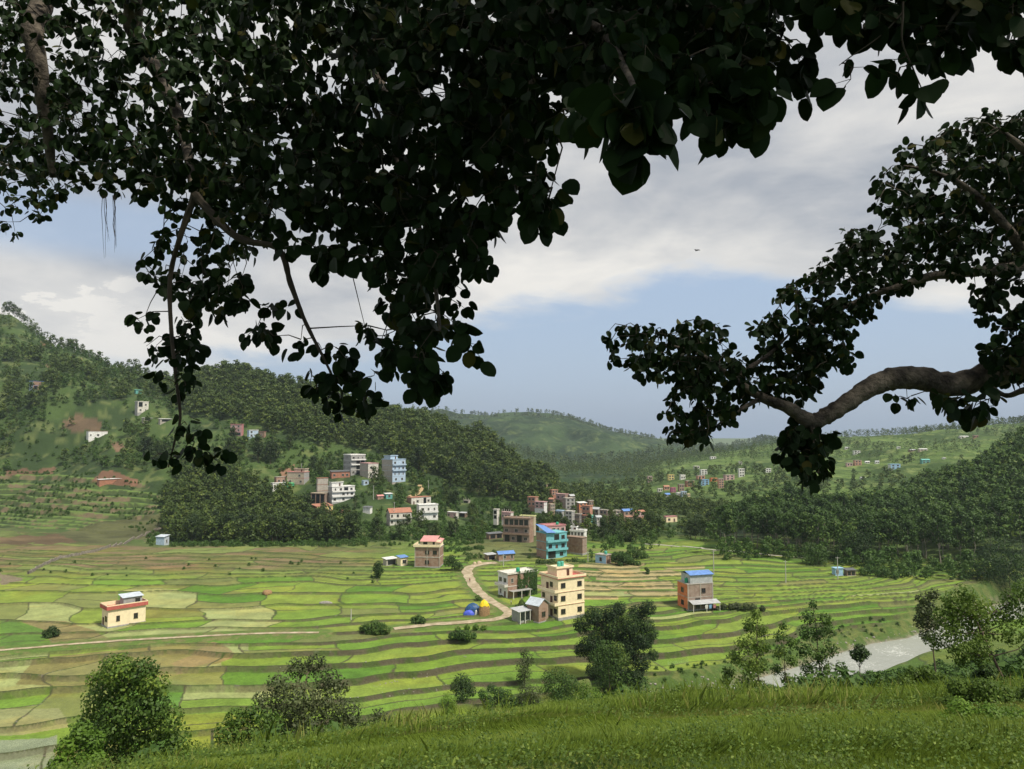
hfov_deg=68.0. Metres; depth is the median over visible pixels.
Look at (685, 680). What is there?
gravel
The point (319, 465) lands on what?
tree
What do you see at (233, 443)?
tree
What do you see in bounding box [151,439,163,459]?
tree
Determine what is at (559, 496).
house
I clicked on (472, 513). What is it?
tree
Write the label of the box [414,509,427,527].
tree
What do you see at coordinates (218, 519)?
tree
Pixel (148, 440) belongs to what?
tree
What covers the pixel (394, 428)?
tree
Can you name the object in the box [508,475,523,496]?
tree
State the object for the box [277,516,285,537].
tree
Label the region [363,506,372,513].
hut
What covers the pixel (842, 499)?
tree
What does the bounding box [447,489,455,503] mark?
tree
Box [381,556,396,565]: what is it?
shed
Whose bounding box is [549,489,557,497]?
house
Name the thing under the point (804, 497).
tree
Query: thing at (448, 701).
bush
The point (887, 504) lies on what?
tree
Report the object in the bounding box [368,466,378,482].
tree
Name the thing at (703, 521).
tree
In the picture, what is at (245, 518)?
tree
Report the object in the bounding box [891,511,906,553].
tree
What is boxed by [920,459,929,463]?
house
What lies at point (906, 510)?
tree
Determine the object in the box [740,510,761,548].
tree
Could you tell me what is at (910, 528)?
tree
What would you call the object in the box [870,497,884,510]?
tree
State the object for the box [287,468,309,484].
house
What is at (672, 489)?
house
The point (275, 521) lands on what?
tree
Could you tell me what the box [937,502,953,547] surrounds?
tree
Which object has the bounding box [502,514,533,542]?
house
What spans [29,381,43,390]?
house
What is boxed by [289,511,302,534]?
tree
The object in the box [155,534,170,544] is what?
hut
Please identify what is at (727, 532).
tree
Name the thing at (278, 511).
tree
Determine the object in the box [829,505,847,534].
tree
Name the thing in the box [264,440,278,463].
tree
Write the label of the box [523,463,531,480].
tree
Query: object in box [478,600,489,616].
haystack
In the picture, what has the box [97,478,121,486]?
shed
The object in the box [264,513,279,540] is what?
tree
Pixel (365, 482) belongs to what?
hut
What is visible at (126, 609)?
house
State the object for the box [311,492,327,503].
house
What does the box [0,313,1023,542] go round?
forest
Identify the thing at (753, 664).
riverside tree
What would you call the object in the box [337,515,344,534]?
tree
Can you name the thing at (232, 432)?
tree
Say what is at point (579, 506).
house
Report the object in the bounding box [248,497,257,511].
tree
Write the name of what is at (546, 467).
tree
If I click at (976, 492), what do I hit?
tree
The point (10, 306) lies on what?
tree
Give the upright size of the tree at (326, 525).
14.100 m
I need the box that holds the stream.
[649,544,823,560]
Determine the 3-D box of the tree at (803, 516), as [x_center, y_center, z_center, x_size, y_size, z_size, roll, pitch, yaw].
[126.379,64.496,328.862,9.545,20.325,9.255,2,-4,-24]
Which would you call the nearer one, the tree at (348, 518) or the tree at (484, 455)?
the tree at (348, 518)
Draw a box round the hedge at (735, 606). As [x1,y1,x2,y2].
[712,602,765,611]
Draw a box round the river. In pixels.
[718,601,1023,688]
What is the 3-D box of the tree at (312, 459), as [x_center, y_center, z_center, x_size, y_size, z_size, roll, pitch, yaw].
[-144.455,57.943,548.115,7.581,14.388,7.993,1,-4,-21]
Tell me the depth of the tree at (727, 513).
343.94 m
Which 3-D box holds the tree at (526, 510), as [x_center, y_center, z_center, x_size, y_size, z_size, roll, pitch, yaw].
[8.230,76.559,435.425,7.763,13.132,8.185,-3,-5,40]
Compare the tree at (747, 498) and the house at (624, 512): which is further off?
the house at (624, 512)
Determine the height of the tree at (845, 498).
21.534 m
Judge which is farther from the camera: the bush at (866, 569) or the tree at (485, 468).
the tree at (485, 468)
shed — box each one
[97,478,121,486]
[158,418,171,424]
[375,494,383,499]
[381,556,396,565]
[384,492,392,498]
[459,512,466,517]
[484,552,495,559]
[485,531,502,538]
[510,606,530,624]
[843,568,855,575]
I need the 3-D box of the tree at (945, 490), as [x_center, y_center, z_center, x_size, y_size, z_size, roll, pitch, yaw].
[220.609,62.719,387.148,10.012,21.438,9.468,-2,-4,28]
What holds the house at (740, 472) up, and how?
on the hill at (907, 470)
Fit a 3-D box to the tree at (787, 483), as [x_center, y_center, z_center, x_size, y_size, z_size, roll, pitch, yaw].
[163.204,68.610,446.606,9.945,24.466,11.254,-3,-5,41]
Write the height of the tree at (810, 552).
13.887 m
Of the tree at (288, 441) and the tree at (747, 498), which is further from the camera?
the tree at (288, 441)
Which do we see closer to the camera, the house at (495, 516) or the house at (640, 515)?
the house at (495, 516)
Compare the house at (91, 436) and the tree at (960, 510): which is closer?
the tree at (960, 510)
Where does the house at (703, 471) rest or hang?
on the hill at (907, 470)
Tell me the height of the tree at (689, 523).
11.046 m
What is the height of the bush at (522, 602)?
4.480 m
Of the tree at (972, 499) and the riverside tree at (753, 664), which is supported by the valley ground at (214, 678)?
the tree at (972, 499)
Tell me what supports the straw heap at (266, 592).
on the valley ground at (214, 678)
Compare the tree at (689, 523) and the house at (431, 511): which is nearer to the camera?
the tree at (689, 523)
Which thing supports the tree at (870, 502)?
on the valley ground at (214, 678)
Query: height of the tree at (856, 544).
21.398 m
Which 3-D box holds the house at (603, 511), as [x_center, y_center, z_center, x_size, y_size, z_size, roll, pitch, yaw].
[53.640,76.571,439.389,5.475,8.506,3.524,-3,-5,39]
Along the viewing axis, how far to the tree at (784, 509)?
358.53 m
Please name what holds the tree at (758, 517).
on the valley ground at (214, 678)
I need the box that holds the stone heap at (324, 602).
[319,601,331,603]
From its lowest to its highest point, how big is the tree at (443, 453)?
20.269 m
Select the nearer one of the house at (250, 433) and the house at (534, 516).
the house at (534, 516)
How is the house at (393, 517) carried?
on the valley ground at (214, 678)
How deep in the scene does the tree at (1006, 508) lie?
328.52 m
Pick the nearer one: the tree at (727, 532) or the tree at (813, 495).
the tree at (727, 532)
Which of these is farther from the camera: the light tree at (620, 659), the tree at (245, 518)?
the tree at (245, 518)
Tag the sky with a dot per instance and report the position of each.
(757, 225)
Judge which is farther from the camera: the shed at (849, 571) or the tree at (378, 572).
the shed at (849, 571)
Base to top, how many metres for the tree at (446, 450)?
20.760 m
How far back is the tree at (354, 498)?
473.77 m
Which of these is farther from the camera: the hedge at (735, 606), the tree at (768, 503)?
the tree at (768, 503)
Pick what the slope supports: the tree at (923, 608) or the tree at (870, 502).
the tree at (923, 608)
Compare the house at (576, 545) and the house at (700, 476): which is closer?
the house at (576, 545)
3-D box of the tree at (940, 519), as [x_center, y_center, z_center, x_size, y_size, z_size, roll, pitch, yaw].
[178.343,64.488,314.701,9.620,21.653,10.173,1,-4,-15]
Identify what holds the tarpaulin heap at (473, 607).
on the valley ground at (214, 678)
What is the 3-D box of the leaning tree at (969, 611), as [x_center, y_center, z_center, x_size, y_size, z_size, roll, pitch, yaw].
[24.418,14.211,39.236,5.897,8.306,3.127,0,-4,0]
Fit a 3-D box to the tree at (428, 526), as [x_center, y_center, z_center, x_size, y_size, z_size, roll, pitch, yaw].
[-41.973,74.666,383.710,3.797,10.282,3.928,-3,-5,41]
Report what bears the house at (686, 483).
on the hill at (907, 470)
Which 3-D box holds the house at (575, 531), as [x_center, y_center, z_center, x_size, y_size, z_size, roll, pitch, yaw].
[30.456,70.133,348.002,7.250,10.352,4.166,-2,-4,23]
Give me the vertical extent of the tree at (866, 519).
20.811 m
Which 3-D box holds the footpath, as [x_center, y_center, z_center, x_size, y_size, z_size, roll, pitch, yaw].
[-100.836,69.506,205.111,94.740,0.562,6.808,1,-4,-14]
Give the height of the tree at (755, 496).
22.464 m
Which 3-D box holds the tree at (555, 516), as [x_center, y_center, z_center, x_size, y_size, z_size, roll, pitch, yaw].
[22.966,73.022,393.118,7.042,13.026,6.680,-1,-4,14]
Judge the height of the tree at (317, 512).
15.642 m
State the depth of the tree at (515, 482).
528.04 m
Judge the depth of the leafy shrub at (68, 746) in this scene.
48.69 m
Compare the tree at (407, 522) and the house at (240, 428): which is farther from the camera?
the house at (240, 428)
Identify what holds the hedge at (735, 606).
on the valley ground at (214, 678)
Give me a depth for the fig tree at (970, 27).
6.97 m
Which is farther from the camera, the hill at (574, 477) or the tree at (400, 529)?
the hill at (574, 477)
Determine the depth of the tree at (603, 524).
374.82 m
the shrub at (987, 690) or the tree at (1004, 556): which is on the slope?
the shrub at (987, 690)
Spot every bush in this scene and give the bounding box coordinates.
[41,626,61,638]
[359,619,391,635]
[410,614,426,623]
[438,691,458,713]
[443,554,463,570]
[448,629,476,640]
[449,672,475,703]
[454,624,486,630]
[474,595,482,600]
[477,683,517,706]
[513,682,544,705]
[514,600,526,606]
[535,558,556,563]
[538,666,581,701]
[566,557,593,562]
[574,680,601,700]
[594,670,650,693]
[858,564,898,579]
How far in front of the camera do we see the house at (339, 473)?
535.28 m
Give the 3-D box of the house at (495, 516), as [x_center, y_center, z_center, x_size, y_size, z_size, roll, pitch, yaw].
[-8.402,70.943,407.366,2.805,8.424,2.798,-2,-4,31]
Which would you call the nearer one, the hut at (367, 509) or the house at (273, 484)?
the hut at (367, 509)
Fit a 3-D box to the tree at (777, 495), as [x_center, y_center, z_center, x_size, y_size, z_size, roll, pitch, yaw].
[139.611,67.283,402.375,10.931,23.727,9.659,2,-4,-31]
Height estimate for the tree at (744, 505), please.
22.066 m
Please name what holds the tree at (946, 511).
on the valley ground at (214, 678)
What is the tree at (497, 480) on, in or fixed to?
on the valley ground at (214, 678)
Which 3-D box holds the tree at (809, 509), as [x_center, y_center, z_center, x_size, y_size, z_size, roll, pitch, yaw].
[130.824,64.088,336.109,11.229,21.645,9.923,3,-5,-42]
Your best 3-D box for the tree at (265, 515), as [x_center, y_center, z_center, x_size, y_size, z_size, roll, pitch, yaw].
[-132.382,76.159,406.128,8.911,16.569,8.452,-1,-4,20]
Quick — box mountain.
[414,409,776,458]
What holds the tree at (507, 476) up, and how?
on the valley ground at (214, 678)
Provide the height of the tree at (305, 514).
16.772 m
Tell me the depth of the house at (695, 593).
244.09 m
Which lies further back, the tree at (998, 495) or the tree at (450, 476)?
the tree at (450, 476)
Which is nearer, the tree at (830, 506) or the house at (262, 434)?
the tree at (830, 506)
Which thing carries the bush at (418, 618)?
on the valley ground at (214, 678)
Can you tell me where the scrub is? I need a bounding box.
[0,321,1023,761]
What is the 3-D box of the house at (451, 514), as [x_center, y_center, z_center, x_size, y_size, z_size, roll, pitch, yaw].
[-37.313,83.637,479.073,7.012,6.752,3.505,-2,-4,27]
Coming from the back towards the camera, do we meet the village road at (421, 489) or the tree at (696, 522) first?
the village road at (421, 489)
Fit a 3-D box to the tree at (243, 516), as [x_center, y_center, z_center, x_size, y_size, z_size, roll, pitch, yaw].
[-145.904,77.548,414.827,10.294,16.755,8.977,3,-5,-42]
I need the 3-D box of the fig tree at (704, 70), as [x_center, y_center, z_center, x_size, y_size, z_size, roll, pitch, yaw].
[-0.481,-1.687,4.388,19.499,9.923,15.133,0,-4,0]
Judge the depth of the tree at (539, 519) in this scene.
404.77 m
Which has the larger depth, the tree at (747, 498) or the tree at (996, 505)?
the tree at (747, 498)
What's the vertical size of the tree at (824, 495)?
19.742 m
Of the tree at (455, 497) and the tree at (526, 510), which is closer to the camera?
the tree at (526, 510)
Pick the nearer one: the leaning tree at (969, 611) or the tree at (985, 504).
the leaning tree at (969, 611)
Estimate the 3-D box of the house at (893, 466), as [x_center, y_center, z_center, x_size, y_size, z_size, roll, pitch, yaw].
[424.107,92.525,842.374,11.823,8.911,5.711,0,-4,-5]
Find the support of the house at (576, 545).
on the valley ground at (214, 678)
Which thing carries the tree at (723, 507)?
on the valley ground at (214, 678)
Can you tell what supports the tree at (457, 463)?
on the valley ground at (214, 678)
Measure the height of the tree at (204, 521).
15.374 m
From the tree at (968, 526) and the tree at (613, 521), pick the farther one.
the tree at (613, 521)
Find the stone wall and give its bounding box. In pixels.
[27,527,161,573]
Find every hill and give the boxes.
[504,445,716,483]
[575,422,1023,505]
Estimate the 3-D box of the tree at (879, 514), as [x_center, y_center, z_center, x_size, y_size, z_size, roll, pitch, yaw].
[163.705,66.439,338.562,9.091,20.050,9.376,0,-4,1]
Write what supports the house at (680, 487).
on the hill at (907, 470)
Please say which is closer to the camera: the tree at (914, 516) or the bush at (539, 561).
the bush at (539, 561)
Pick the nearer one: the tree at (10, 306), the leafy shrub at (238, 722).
the leafy shrub at (238, 722)
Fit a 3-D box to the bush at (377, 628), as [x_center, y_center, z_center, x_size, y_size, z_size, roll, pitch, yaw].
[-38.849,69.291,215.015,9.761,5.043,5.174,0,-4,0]
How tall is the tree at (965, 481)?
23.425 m
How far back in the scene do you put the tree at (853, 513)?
341.65 m
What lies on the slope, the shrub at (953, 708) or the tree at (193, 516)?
the shrub at (953, 708)
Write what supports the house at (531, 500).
on the valley ground at (214, 678)
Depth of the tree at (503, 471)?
552.13 m
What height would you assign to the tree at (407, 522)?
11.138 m
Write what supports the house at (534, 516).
on the valley ground at (214, 678)
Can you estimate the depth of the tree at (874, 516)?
335.03 m
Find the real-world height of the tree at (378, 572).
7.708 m
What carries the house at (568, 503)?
on the valley ground at (214, 678)
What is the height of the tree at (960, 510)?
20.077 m
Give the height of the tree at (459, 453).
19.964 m
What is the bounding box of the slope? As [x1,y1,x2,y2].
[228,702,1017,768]
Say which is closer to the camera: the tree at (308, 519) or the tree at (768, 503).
the tree at (768, 503)
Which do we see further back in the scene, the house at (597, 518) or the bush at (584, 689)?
the house at (597, 518)
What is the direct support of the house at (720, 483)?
on the hill at (907, 470)
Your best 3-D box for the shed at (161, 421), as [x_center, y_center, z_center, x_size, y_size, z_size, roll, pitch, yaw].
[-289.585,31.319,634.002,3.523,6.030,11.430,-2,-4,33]
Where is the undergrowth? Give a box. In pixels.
[123,676,1018,766]
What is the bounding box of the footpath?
[0,631,319,650]
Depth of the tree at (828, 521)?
343.40 m
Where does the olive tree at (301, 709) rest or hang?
on the slope
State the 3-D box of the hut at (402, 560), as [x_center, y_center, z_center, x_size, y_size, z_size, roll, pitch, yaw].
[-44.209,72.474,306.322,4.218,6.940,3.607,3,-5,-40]
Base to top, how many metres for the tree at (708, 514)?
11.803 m
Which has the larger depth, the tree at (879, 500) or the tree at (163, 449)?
the tree at (163, 449)
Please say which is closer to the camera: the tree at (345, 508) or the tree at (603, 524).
the tree at (603, 524)
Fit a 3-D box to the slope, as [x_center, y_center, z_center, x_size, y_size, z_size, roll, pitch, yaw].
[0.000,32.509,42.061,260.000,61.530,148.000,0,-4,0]
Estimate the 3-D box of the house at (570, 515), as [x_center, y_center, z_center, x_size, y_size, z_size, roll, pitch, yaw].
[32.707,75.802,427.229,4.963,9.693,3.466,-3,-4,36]
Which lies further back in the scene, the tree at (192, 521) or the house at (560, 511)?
the house at (560, 511)
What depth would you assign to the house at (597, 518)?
426.14 m
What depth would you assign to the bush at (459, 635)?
209.52 m
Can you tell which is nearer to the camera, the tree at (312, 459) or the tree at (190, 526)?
the tree at (190, 526)
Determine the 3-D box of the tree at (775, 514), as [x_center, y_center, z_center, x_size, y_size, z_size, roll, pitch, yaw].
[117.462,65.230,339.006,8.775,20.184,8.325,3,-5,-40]
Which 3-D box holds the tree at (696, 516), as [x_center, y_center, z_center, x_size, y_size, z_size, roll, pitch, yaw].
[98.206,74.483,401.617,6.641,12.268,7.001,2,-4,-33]
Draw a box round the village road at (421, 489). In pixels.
[408,485,423,496]
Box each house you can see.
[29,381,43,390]
[86,431,107,441]
[100,591,147,628]
[135,401,148,415]
[230,424,243,435]
[247,430,257,438]
[258,431,265,437]
[271,482,284,490]
[274,476,286,482]
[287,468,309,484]
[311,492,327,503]
[311,503,332,513]
[316,477,327,492]
[328,481,354,504]
[329,470,349,478]
[343,454,365,475]
[360,462,377,477]
[382,455,406,484]
[386,507,411,525]
[407,496,430,503]
[413,535,443,567]
[416,503,438,519]
[447,511,458,517]
[493,508,499,524]
[494,567,537,599]
[495,550,514,561]
[502,509,512,523]
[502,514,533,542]
[519,515,535,535]
[525,596,549,623]
[527,496,538,510]
[534,501,547,512]
[536,524,567,558]
[537,563,585,620]
[539,523,565,530]
[548,497,555,502]
[548,503,554,515]
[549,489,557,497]
[555,493,567,503]
[555,510,564,516]
[562,497,574,509]
[565,510,574,527]
[567,535,586,555]
[570,526,586,536]
[575,513,581,528]
[577,501,586,512]
[581,505,592,514]
[581,514,587,528]
[587,500,593,504]
[593,507,600,518]
[594,515,601,525]
[595,552,611,563]
[599,509,609,522]
[620,509,633,520]
[634,510,644,518]
[662,485,669,489]
[667,474,673,479]
[670,487,675,491]
[677,569,720,612]
[678,484,684,490]
[684,480,693,486]
[696,475,704,478]
[699,469,706,474]
[701,479,708,485]
[717,478,723,487]
[723,474,733,479]
[738,468,744,476]
[853,460,860,465]
[888,464,899,469]
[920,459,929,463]
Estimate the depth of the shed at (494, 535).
385.67 m
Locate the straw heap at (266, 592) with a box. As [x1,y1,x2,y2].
[262,590,271,594]
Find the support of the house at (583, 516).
on the valley ground at (214, 678)
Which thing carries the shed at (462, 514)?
on the valley ground at (214, 678)
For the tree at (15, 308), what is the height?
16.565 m
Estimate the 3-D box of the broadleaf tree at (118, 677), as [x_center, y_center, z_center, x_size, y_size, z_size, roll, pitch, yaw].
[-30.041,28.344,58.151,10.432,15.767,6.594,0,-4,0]
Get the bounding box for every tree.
[0,0,824,475]
[1,302,10,311]
[5,301,14,314]
[9,304,18,316]
[15,308,23,317]
[54,651,196,768]
[135,436,150,454]
[141,436,153,454]
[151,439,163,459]
[154,442,162,458]
[157,443,169,460]
[183,517,196,540]
[185,513,201,531]
[185,517,202,538]
[195,516,211,541]
[208,515,223,538]
[211,509,222,515]
[220,513,227,528]
[222,513,238,540]
[223,437,234,450]
[227,426,237,439]
[228,440,241,464]
[236,511,247,520]
[237,501,248,512]
[239,517,253,539]
[247,514,258,536]
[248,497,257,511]
[251,434,265,459]
[251,442,264,462]
[251,653,364,737]
[258,512,268,521]
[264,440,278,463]
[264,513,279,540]
[266,509,284,538]
[266,513,283,539]
[271,443,281,458]
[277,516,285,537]
[279,511,300,538]
[284,434,293,449]
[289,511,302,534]
[298,519,311,539]
[300,511,312,536]
[301,493,314,513]
[301,517,316,539]
[308,455,316,469]
[311,508,322,522]
[314,460,325,473]
[314,513,325,534]
[316,517,335,539]
[319,505,328,517]
[324,515,338,531]
[324,517,339,540]
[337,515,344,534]
[339,504,349,514]
[340,514,358,539]
[345,510,364,536]
[352,495,357,508]
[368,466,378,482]
[370,517,382,534]
[372,560,384,577]
[376,470,385,484]
[377,522,380,536]
[387,426,400,441]
[394,520,405,536]
[402,514,411,528]
[409,445,425,468]
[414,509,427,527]
[425,522,431,534]
[430,521,441,534]
[434,450,447,473]
[439,445,451,463]
[445,520,454,536]
[446,456,459,482]
[446,473,452,488]
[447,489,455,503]
[450,459,461,478]
[450,489,461,504]
[452,516,458,533]
[455,450,464,458]
[457,443,465,452]
[458,452,470,476]
[466,502,477,517]
[468,471,485,495]
[469,508,474,522]
[471,469,482,491]
[478,452,492,467]
[479,465,488,485]
[482,473,496,494]
[485,469,497,493]
[490,474,504,495]
[497,467,505,475]
[499,469,507,493]
[504,472,513,496]
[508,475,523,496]
[508,478,524,500]
[515,648,534,687]
[521,508,530,514]
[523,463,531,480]
[529,480,540,495]
[535,479,548,498]
[536,515,545,530]
[541,463,552,480]
[551,514,561,522]
[561,517,570,533]
[572,599,658,685]
[583,514,596,532]
[588,640,632,688]
[597,517,609,537]
[601,0,1023,495]
[607,516,618,534]
[608,506,615,519]
[609,550,640,565]
[615,529,632,541]
[625,546,653,558]
[631,520,641,540]
[633,516,644,534]
[645,511,654,532]
[653,516,662,533]
[684,519,698,539]
[688,518,701,538]
[694,514,704,535]
[697,516,710,540]
[705,511,711,527]
[714,503,729,542]
[717,510,738,535]
[719,508,736,532]
[719,609,772,688]
[721,504,743,542]
[729,502,746,541]
[736,500,750,536]
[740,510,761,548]
[742,506,760,538]
[743,496,752,501]
[744,509,766,547]
[749,492,761,505]
[758,506,772,543]
[760,510,778,534]
[761,501,775,535]
[765,507,783,547]
[768,489,782,507]
[768,509,786,545]
[770,621,798,682]
[778,512,796,550]
[780,500,794,542]
[781,480,795,498]
[781,506,792,545]
[783,485,797,503]
[788,503,801,544]
[788,516,806,549]
[792,506,804,548]
[793,487,807,499]
[794,510,811,541]
[795,599,848,685]
[797,492,811,505]
[799,505,814,543]
[799,542,829,566]
[805,503,823,546]
[805,513,830,543]
[808,493,818,500]
[810,508,830,539]
[814,497,829,511]
[820,492,830,499]
[822,512,834,550]
[826,502,840,545]
[828,493,842,504]
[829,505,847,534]
[830,526,875,563]
[833,501,844,542]
[835,492,849,506]
[835,492,849,508]
[841,503,854,511]
[843,508,853,537]
[844,510,859,537]
[848,643,871,685]
[851,493,866,509]
[856,511,877,536]
[856,514,881,548]
[856,520,877,545]
[857,504,873,547]
[865,498,877,511]
[868,510,882,547]
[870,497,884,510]
[875,509,882,549]
[875,509,898,549]
[875,511,887,549]
[883,492,896,506]
[883,501,894,509]
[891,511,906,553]
[895,499,911,511]
[895,519,920,550]
[898,506,913,551]
[901,522,919,551]
[903,495,912,504]
[910,514,925,550]
[911,488,925,506]
[912,587,941,672]
[914,517,932,555]
[915,513,936,557]
[922,501,934,541]
[923,579,1023,675]
[928,514,955,563]
[929,515,954,558]
[930,505,943,545]
[935,486,954,505]
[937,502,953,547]
[938,508,958,549]
[949,505,965,546]
[950,507,967,549]
[951,525,971,561]
[957,477,975,499]
[961,511,988,563]
[962,484,982,499]
[962,502,979,514]
[965,497,977,512]
[969,473,984,493]
[969,534,1023,595]
[971,479,992,497]
[975,495,995,512]
[979,513,1000,555]
[982,498,1008,549]
[988,491,1009,513]
[995,503,1016,547]
[1006,499,1023,552]
[1014,475,1023,497]
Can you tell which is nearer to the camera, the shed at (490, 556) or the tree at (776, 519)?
the shed at (490, 556)
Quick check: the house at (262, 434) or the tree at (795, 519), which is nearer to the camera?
the tree at (795, 519)
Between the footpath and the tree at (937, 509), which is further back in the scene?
the tree at (937, 509)
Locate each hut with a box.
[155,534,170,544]
[361,480,368,485]
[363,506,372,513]
[396,554,408,565]
[664,515,676,521]
[831,567,843,575]
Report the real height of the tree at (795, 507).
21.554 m
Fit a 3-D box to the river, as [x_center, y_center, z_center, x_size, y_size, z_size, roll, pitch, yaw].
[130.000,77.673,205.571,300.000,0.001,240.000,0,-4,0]
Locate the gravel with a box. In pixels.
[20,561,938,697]
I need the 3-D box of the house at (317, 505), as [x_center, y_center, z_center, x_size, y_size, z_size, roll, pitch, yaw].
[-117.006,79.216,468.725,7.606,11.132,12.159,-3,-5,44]
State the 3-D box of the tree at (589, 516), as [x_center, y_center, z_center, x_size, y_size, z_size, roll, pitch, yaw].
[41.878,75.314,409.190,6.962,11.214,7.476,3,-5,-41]
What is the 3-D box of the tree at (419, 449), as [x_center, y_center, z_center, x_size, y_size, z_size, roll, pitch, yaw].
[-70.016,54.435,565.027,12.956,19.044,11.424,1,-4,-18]
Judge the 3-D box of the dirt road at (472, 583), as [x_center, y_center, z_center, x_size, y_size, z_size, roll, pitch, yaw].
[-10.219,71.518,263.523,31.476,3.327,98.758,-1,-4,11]
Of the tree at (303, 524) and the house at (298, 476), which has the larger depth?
the house at (298, 476)
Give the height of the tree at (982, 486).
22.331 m
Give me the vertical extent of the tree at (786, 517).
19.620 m
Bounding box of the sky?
[0,0,1023,437]
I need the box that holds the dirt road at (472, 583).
[393,562,511,629]
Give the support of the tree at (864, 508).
on the valley ground at (214, 678)
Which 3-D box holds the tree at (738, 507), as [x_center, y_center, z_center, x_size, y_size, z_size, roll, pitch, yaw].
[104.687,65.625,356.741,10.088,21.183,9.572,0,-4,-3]
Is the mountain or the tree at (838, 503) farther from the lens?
the mountain
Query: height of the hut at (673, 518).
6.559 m
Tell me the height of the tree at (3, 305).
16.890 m
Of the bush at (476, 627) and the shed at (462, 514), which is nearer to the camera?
the bush at (476, 627)
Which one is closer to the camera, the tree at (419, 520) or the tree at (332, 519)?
the tree at (332, 519)
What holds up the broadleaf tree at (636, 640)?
on the valley ground at (214, 678)
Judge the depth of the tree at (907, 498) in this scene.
382.03 m
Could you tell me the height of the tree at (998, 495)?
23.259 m
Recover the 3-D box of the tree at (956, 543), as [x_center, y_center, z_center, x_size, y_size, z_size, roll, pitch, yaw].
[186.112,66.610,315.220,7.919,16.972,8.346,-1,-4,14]
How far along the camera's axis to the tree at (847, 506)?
370.79 m
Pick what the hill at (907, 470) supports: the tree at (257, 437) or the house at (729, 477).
the house at (729, 477)
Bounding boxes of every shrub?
[46,719,108,768]
[211,703,285,750]
[362,707,394,725]
[894,663,946,685]
[930,695,1023,723]
[939,675,1023,705]
[971,662,1001,681]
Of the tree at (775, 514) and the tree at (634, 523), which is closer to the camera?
the tree at (775, 514)
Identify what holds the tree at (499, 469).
on the valley ground at (214, 678)
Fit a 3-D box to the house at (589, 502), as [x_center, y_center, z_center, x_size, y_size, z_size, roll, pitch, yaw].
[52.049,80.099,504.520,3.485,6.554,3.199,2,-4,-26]
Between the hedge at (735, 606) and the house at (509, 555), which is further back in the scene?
the house at (509, 555)
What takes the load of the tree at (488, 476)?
on the valley ground at (214, 678)
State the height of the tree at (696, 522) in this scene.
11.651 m
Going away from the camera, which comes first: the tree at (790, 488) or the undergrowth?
the undergrowth
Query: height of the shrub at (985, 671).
2.600 m
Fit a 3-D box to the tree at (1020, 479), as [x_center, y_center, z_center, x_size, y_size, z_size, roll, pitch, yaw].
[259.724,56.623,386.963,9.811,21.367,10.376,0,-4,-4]
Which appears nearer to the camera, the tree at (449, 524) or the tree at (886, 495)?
the tree at (449, 524)
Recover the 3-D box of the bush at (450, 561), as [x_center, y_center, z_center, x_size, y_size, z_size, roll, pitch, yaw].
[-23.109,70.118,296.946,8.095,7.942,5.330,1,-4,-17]
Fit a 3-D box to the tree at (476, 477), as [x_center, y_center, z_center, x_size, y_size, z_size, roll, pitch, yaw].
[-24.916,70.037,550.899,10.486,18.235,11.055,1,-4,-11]
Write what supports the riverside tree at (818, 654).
on the slope
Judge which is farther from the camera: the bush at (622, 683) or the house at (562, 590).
the house at (562, 590)
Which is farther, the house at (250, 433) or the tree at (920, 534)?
the house at (250, 433)
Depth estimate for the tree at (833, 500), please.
408.36 m
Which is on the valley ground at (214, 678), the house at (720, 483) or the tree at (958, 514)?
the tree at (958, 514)
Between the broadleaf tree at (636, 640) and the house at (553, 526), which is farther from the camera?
the house at (553, 526)
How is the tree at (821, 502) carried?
on the valley ground at (214, 678)
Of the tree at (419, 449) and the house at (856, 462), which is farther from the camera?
the house at (856, 462)
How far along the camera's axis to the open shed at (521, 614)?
227.29 m
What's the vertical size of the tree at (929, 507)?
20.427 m
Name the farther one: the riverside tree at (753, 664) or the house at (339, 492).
the house at (339, 492)
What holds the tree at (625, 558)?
on the valley ground at (214, 678)
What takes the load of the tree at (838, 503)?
on the valley ground at (214, 678)
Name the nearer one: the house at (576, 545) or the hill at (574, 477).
the house at (576, 545)
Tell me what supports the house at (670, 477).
on the hill at (907, 470)
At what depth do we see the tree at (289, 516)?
384.71 m
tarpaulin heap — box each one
[463,610,473,614]
[465,603,478,613]
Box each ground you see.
[0,314,1023,768]
[555,438,762,488]
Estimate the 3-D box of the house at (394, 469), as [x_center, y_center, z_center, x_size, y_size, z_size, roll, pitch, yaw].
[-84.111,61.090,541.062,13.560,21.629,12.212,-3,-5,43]
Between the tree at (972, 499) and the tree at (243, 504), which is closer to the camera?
the tree at (972, 499)
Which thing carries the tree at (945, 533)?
on the valley ground at (214, 678)
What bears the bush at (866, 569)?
on the valley ground at (214, 678)
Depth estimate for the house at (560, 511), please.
426.11 m

